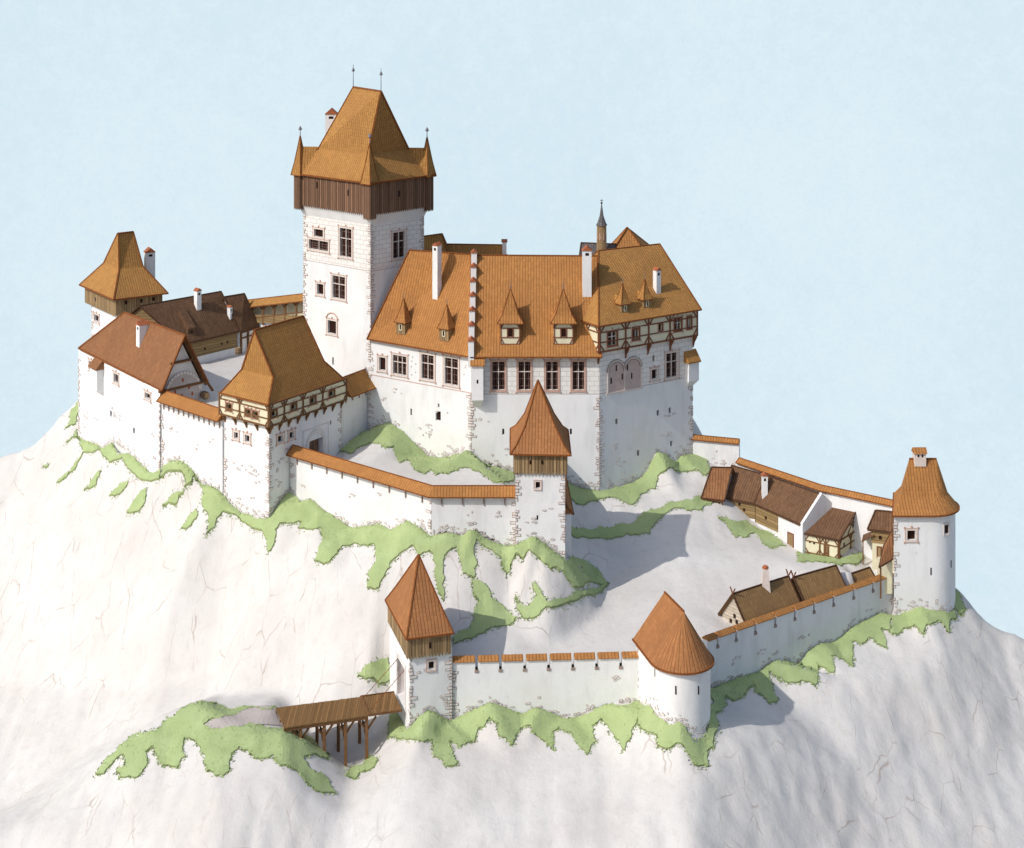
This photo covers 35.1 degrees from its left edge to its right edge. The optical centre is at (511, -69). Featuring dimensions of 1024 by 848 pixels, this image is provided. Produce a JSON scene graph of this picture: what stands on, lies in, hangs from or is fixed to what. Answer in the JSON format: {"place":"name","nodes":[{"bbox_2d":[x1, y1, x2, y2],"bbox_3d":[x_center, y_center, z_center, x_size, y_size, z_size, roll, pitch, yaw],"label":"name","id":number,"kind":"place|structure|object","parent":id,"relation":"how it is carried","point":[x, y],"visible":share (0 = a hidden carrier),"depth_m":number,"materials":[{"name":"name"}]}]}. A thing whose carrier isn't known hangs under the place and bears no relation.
{"place":"outdoors","nodes":[
{"label":"outdoors","id":0,"kind":"place"},
{"bbox_2d":[205,705,282,728],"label":"path","id":1,"kind":"structure","parent":0,"point":[253,715],"depth_m":195.81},
{"bbox_2d":[0,0,1023,638],"bbox_3d":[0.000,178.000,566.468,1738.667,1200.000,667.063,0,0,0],"label":"sky","id":2,"kind":"structure","parent":0,"point":[820,202],"depth_m":883.20,"materials":[{"name":"blue"}]},
{"bbox_2d":[0,352,1023,847],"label":"hill","id":3,"kind":"structure","parent":0,"point":[116,626],"depth_m":210.53,"materials":[{"name":"white stone"}]},
{"bbox_2d":[79,231,168,336],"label":"corner tower","id":4,"kind":"structure","parent":3,"relation":"on","point":[119,280],"depth_m":288.46,"materials":[{"name":"tile"}]},
{"bbox_2d":[93,311,99,325],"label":"window","id":5,"kind":"structure","parent":4,"relation":"in","point":[97,315],"depth_m":292.42,"materials":[{"name":"stone"}]},
{"bbox_2d":[78,312,213,472],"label":"hall","id":6,"kind":"structure","parent":3,"relation":"on","point":[132,368],"depth_m":256.93,"materials":[{"name":"paint"}]},
{"bbox_2d":[112,369,119,387],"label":"window","id":7,"kind":"structure","parent":6,"relation":"in","point":[117,374],"depth_m":260.72,"materials":[{"name":"stone"}]},
{"bbox_2d":[143,388,151,403],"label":"window","id":8,"kind":"structure","parent":6,"relation":"in","point":[148,393],"depth_m":251.04,"materials":[{"name":"stone"}]},
{"bbox_2d":[131,288,239,362],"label":"log house","id":9,"kind":"structure","parent":3,"relation":"on","point":[205,324],"depth_m":276.25,"materials":[{"name":"brown wood"}]},
{"bbox_2d":[156,390,223,493],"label":"curtain wall","id":10,"kind":"structure","parent":3,"relation":"on","point":[193,433],"depth_m":241.37,"materials":[{"name":"white paint"}]},
{"bbox_2d":[200,391,209,399],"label":"barrel","id":11,"kind":"object","parent":3,"relation":"on","point":[204,395],"visible":1,"depth_m":251.72,"materials":[{"name":"wood"}]},
{"bbox_2d":[235,347,240,354],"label":"barrel","id":12,"kind":"object","parent":3,"relation":"on","point":[237,350],"visible":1,"depth_m":272.58,"materials":[{"name":"wood"}]},
{"bbox_2d":[221,293,259,353],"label":"shed","id":13,"kind":"structure","parent":3,"relation":"on","point":[240,311],"depth_m":281.77,"materials":[{"name":"brown wood"}]},
{"bbox_2d":[248,293,302,327],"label":"covered wall walk","id":14,"kind":"structure","parent":3,"relation":"on","point":[270,310],"depth_m":282.31,"materials":[{"name":"white paint"}]},
{"bbox_2d":[218,315,346,517],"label":"gatehouse","id":15,"kind":"object","parent":3,"relation":"on","point":[282,391],"visible":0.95,"depth_m":235.30,"materials":[{"name":"paint"}]},
{"bbox_2d":[224,400,232,413],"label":"window","id":16,"kind":"structure","parent":15,"relation":"in","point":[230,404],"depth_m":235.25,"materials":[{"name":"brown wood"}]},
{"bbox_2d":[231,428,239,442],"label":"window","id":17,"kind":"structure","parent":15,"relation":"in","point":[233,430],"depth_m":235.16,"materials":[{"name":"stone"}]},
{"bbox_2d":[242,431,251,446],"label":"window","id":18,"kind":"structure","parent":15,"relation":"in","point":[244,433],"depth_m":233.76,"materials":[{"name":"stone"}]},
{"bbox_2d":[243,406,251,417],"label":"window","id":19,"kind":"structure","parent":15,"relation":"in","point":[245,408],"depth_m":232.79,"materials":[{"name":"brown wood"}]},
{"bbox_2d":[251,408,259,421],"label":"window","id":20,"kind":"structure","parent":15,"relation":"in","point":[253,410],"depth_m":231.77,"materials":[{"name":"brown wood"}]},
{"bbox_2d":[271,406,278,419],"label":"window","id":21,"kind":"structure","parent":15,"relation":"in","point":[272,412],"depth_m":231.15,"materials":[{"name":"brown wood"}]},
{"bbox_2d":[275,431,284,446],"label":"window","id":22,"kind":"structure","parent":15,"relation":"in","point":[278,436],"depth_m":233.02,"materials":[{"name":"stone"}]},
{"bbox_2d":[287,427,296,442],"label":"window","id":23,"kind":"structure","parent":15,"relation":"in","point":[292,430],"depth_m":234.79,"materials":[{"name":"stone"}]},
{"bbox_2d":[289,400,298,413],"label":"window","id":24,"kind":"structure","parent":15,"relation":"in","point":[291,405],"depth_m":234.28,"materials":[{"name":"brown wood"}]},
{"bbox_2d":[308,393,317,407],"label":"window","id":25,"kind":"structure","parent":15,"relation":"in","point":[310,398],"depth_m":237.59,"materials":[{"name":"brown wood"}]},
{"bbox_2d":[327,387,336,400],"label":"window","id":26,"kind":"structure","parent":15,"relation":"in","point":[329,392],"depth_m":240.95,"materials":[{"name":"brown wood"}]},
{"bbox_2d":[276,697,376,766],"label":"wooden bridge","id":27,"kind":"structure","parent":3,"relation":"on","point":[318,715],"depth_m":195.99,"materials":[{"name":"brown wood"}]},
{"bbox_2d":[342,369,375,442],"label":"curtain wall","id":28,"kind":"structure","parent":3,"relation":"on","point":[360,385],"depth_m":247.53,"materials":[{"name":"white paint"}]},
{"bbox_2d":[290,65,436,422],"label":"keep","id":29,"kind":"structure","parent":3,"relation":"on","point":[363,174],"depth_m":254.05,"materials":[{"name":"paint"}]},
{"bbox_2d":[307,236,329,254],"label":"window","id":30,"kind":"structure","parent":29,"relation":"in","point":[319,244],"depth_m":256.99,"materials":[{"name":"stone"}]},
{"bbox_2d":[312,225,324,240],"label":"window","id":31,"kind":"structure","parent":29,"relation":"in","point":[319,231],"depth_m":257.05,"materials":[{"name":"stone"}]},
{"bbox_2d":[315,280,325,297],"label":"window","id":32,"kind":"structure","parent":29,"relation":"in","point":[321,284],"depth_m":256.86,"materials":[{"name":"stone"}]},
{"bbox_2d":[325,316,338,337],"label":"window","id":33,"kind":"structure","parent":29,"relation":"in","point":[333,322],"depth_m":255.24,"materials":[{"name":"stone"}]},
{"bbox_2d":[330,272,347,302],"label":"window","id":34,"kind":"structure","parent":29,"relation":"in","point":[340,281],"depth_m":254.30,"materials":[{"name":"stone"}]},
{"bbox_2d":[337,224,353,260],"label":"window","id":35,"kind":"structure","parent":29,"relation":"in","point":[347,232],"depth_m":253.50,"materials":[{"name":"stone"}]},
{"bbox_2d":[391,228,407,261],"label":"window","id":36,"kind":"structure","parent":29,"relation":"in","point":[397,240],"depth_m":253.93,"materials":[{"name":"stone"}]},
{"bbox_2d":[286,444,515,545],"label":"curtain wall","id":37,"kind":"structure","parent":3,"relation":"on","point":[350,493],"depth_m":221.00,"materials":[{"name":"white paint"}]},
{"bbox_2d":[366,241,470,456],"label":"palace wing","id":38,"kind":"structure","parent":3,"relation":"on","point":[419,374],"depth_m":246.13,"materials":[{"name":"white paint"}]},
{"bbox_2d":[376,353,387,373],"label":"window","id":39,"kind":"structure","parent":38,"relation":"in","point":[383,358],"depth_m":248.78,"materials":[{"name":"stone"}]},
{"bbox_2d":[390,351,408,378],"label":"window","id":40,"kind":"structure","parent":38,"relation":"in","point":[400,361],"depth_m":247.08,"materials":[{"name":"stone"}]},
{"bbox_2d":[419,350,435,383],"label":"window","id":41,"kind":"structure","parent":38,"relation":"in","point":[429,359],"depth_m":244.09,"materials":[{"name":"stone"}]},
{"bbox_2d":[442,354,460,389],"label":"window","id":42,"kind":"structure","parent":38,"relation":"in","point":[452,366],"depth_m":241.83,"materials":[{"name":"stone"}]},
{"bbox_2d":[385,554,453,728],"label":"gate tower","id":43,"kind":"structure","parent":3,"relation":"on","point":[421,631],"depth_m":196.82,"materials":[{"name":"paint"}]},
{"bbox_2d":[360,658,403,716],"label":"drawbridge","id":44,"kind":"object","parent":43,"relation":"attached to","point":[376,704],"visible":1,"depth_m":198.86,"materials":[{"name":"brown wood"}]},
{"bbox_2d":[426,658,436,672],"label":"window","id":45,"kind":"structure","parent":43,"relation":"in","point":[430,663],"depth_m":196.27,"materials":[{"name":"stone"}]},
{"bbox_2d":[424,233,448,251],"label":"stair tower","id":46,"kind":"structure","parent":3,"relation":"on","point":[430,240],"depth_m":265.91,"materials":[{"name":"brown tile"}]},
{"bbox_2d":[447,239,506,253],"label":"wing","id":47,"kind":"structure","parent":3,"relation":"on","point":[482,248],"depth_m":267.56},
{"bbox_2d":[42,402,966,794],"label":"grass","id":48,"kind":"structure","parent":3,"relation":"on","point":[177,728],"depth_m":213.09,"materials":[{"name":"green plant"}]},
{"bbox_2d":[467,245,601,490],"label":"great hall","id":49,"kind":"structure","parent":3,"relation":"on","point":[528,329],"depth_m":239.86,"materials":[{"name":"paint"}]},
{"bbox_2d":[489,358,507,392],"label":"window","id":50,"kind":"structure","parent":49,"relation":"in","point":[498,368],"depth_m":240.13,"materials":[{"name":"stone"}]},
{"bbox_2d":[515,358,533,392],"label":"window","id":51,"kind":"structure","parent":49,"relation":"in","point":[524,368],"depth_m":239.86,"materials":[{"name":"stone"}]},
{"bbox_2d":[543,358,560,392],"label":"window","id":52,"kind":"structure","parent":49,"relation":"in","point":[551,367],"depth_m":240.07,"materials":[{"name":"stone"}]},
{"bbox_2d":[569,358,586,392],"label":"window","id":53,"kind":"structure","parent":49,"relation":"in","point":[577,368],"depth_m":240.07,"materials":[{"name":"stone"}]},
{"bbox_2d":[509,380,571,557],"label":"tower","id":54,"kind":"structure","parent":3,"relation":"on","point":[539,447],"depth_m":215.45,"materials":[{"name":"paint"}]},
{"bbox_2d":[534,480,541,490],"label":"window","id":55,"kind":"structure","parent":54,"relation":"in","point":[537,483],"depth_m":215.35,"materials":[{"name":"stone"}]},
{"bbox_2d":[452,651,638,718],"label":"battlement wall","id":56,"kind":"structure","parent":3,"relation":"on","point":[561,684],"depth_m":197.97,"materials":[{"name":"white paint"}]},
{"bbox_2d":[565,475,573,556],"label":"curtain wall","id":57,"kind":"structure","parent":3,"relation":"on","point":[569,511],"depth_m":217.49,"materials":[{"name":"white paint"}]},
{"bbox_2d":[579,199,616,254],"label":"chapel","id":58,"kind":"structure","parent":3,"relation":"on","point":[601,243],"depth_m":263.71,"materials":[{"name":"grey stone"}]},
{"bbox_2d":[612,227,647,247],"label":"building","id":59,"kind":"structure","parent":3,"relation":"on","point":[627,237],"depth_m":269.96,"materials":[{"name":"orange tile"}]},
{"bbox_2d":[581,243,701,489],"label":"palace wing","id":60,"kind":"structure","parent":3,"relation":"on","point":[640,319],"depth_m":245.06,"materials":[{"name":"white paint"}]},
{"bbox_2d":[605,328,619,348],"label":"window","id":61,"kind":"structure","parent":60,"relation":"in","point":[609,335],"depth_m":240.42,"materials":[{"name":"wood"}]},
{"bbox_2d":[606,356,642,394],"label":"twin arch window","id":62,"kind":"structure","parent":60,"relation":"in","point":[621,376],"depth_m":242.19,"materials":[{"name":"stone"}]},
{"bbox_2d":[630,325,641,342],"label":"window","id":63,"kind":"structure","parent":60,"relation":"in","point":[633,330],"depth_m":242.75,"materials":[{"name":"wood"}]},
{"bbox_2d":[649,365,659,382],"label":"window","id":64,"kind":"structure","parent":60,"relation":"in","point":[652,370],"depth_m":245.55,"materials":[{"name":"stone"}]},
{"bbox_2d":[658,323,663,332],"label":"window","id":65,"kind":"structure","parent":60,"relation":"in","point":[659,325],"depth_m":245.40,"materials":[{"name":"wood"}]},
{"bbox_2d":[664,348,679,381],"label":"window","id":66,"kind":"structure","parent":60,"relation":"in","point":[670,360],"depth_m":247.39,"materials":[{"name":"stone"}]},
{"bbox_2d":[672,315,683,333],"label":"window","id":67,"kind":"structure","parent":60,"relation":"in","point":[675,323],"depth_m":247.14,"materials":[{"name":"wood"}]},
{"bbox_2d":[686,314,692,330],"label":"window","id":68,"kind":"structure","parent":60,"relation":"in","point":[687,320],"depth_m":248.35,"materials":[{"name":"wood"}]},
{"bbox_2d":[632,591,714,734],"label":"round tower","id":69,"kind":"structure","parent":3,"relation":"on","point":[676,661],"depth_m":192.04,"materials":[{"name":"white paint"}]},
{"bbox_2d":[691,434,739,466],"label":"rampart wall","id":70,"kind":"structure","parent":3,"relation":"on","point":[720,451],"depth_m":248.19,"materials":[{"name":"white paint"}]},
{"bbox_2d":[700,466,734,504],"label":"farmhouse","id":71,"kind":"object","parent":3,"relation":"on","point":[716,487],"visible":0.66,"depth_m":241.06,"materials":[{"name":"brown"}]},
{"bbox_2d":[726,465,760,521],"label":"farmhouse","id":72,"kind":"object","parent":3,"relation":"on","point":[744,486],"visible":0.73,"depth_m":240.71,"materials":[{"name":"brown wood"}]},
{"bbox_2d":[718,565,800,624],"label":"barn","id":73,"kind":"structure","parent":3,"relation":"on","point":[766,596],"depth_m":213.24,"materials":[{"name":"brown wood"}]},
{"bbox_2d":[753,472,831,552],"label":"farmhouse","id":74,"kind":"object","parent":3,"relation":"on","point":[790,514],"visible":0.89,"depth_m":234.23,"materials":[{"name":"brown wood"}]},
{"bbox_2d":[787,531,793,547],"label":"door","id":75,"kind":"structure","parent":74,"relation":"in","point":[790,536],"depth_m":232.45,"materials":[{"name":"brown wood"}]},
{"bbox_2d":[702,574,893,687],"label":"battlement wall","id":76,"kind":"structure","parent":3,"relation":"on","point":[794,633],"depth_m":212.14,"materials":[{"name":"white paint"}]},
{"bbox_2d":[735,457,892,558],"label":"rampart wall","id":77,"kind":"structure","parent":3,"relation":"on","point":[863,506],"depth_m":231.58,"materials":[{"name":"white paint"}]},
{"bbox_2d":[790,564,845,601],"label":"barn","id":78,"kind":"structure","parent":3,"relation":"on","point":[812,584],"depth_m":218.40,"materials":[{"name":"brown wood"}]},
{"bbox_2d":[804,507,855,558],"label":"farmhouse","id":79,"kind":"object","parent":3,"relation":"on","point":[830,532],"visible":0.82,"depth_m":229.73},
{"bbox_2d":[824,543,828,555],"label":"door","id":80,"kind":"structure","parent":79,"relation":"in","point":[827,547],"depth_m":228.63,"materials":[{"name":"brown wood"}]},
{"bbox_2d":[851,567,874,582],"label":"barn","id":81,"kind":"structure","parent":3,"relation":"on","point":[862,574],"depth_m":223.76,"materials":[{"name":"brown wood"}]},
{"bbox_2d":[862,509,893,572],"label":"shed","id":82,"kind":"structure","parent":3,"relation":"on","point":[880,527],"depth_m":227.78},
{"bbox_2d":[877,546,881,556],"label":"door","id":83,"kind":"structure","parent":82,"relation":"in","point":[879,549],"depth_m":227.57,"materials":[{"name":"brown wood"}]},
{"bbox_2d":[877,529,893,598],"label":"lean to","id":84,"kind":"object","parent":3,"relation":"on","point":[885,564],"visible":0.99,"depth_m":222.80,"materials":[{"name":"brown paint"}]},
{"bbox_2d":[892,447,959,614],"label":"round tower","id":85,"kind":"structure","parent":3,"relation":"on","point":[925,507],"depth_m":222.09,"materials":[{"name":"paint"}]},
{"bbox_2d":[904,526,918,543],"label":"window","id":86,"kind":"structure","parent":85,"relation":"in","point":[910,533],"depth_m":221.92,"materials":[{"name":"stone"}]},
{"bbox_2d":[943,522,949,536],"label":"window frame","id":87,"kind":"structure","parent":85,"relation":"in","point":[948,534],"depth_m":222.46,"materials":[{"name":"stone"}]}
]}

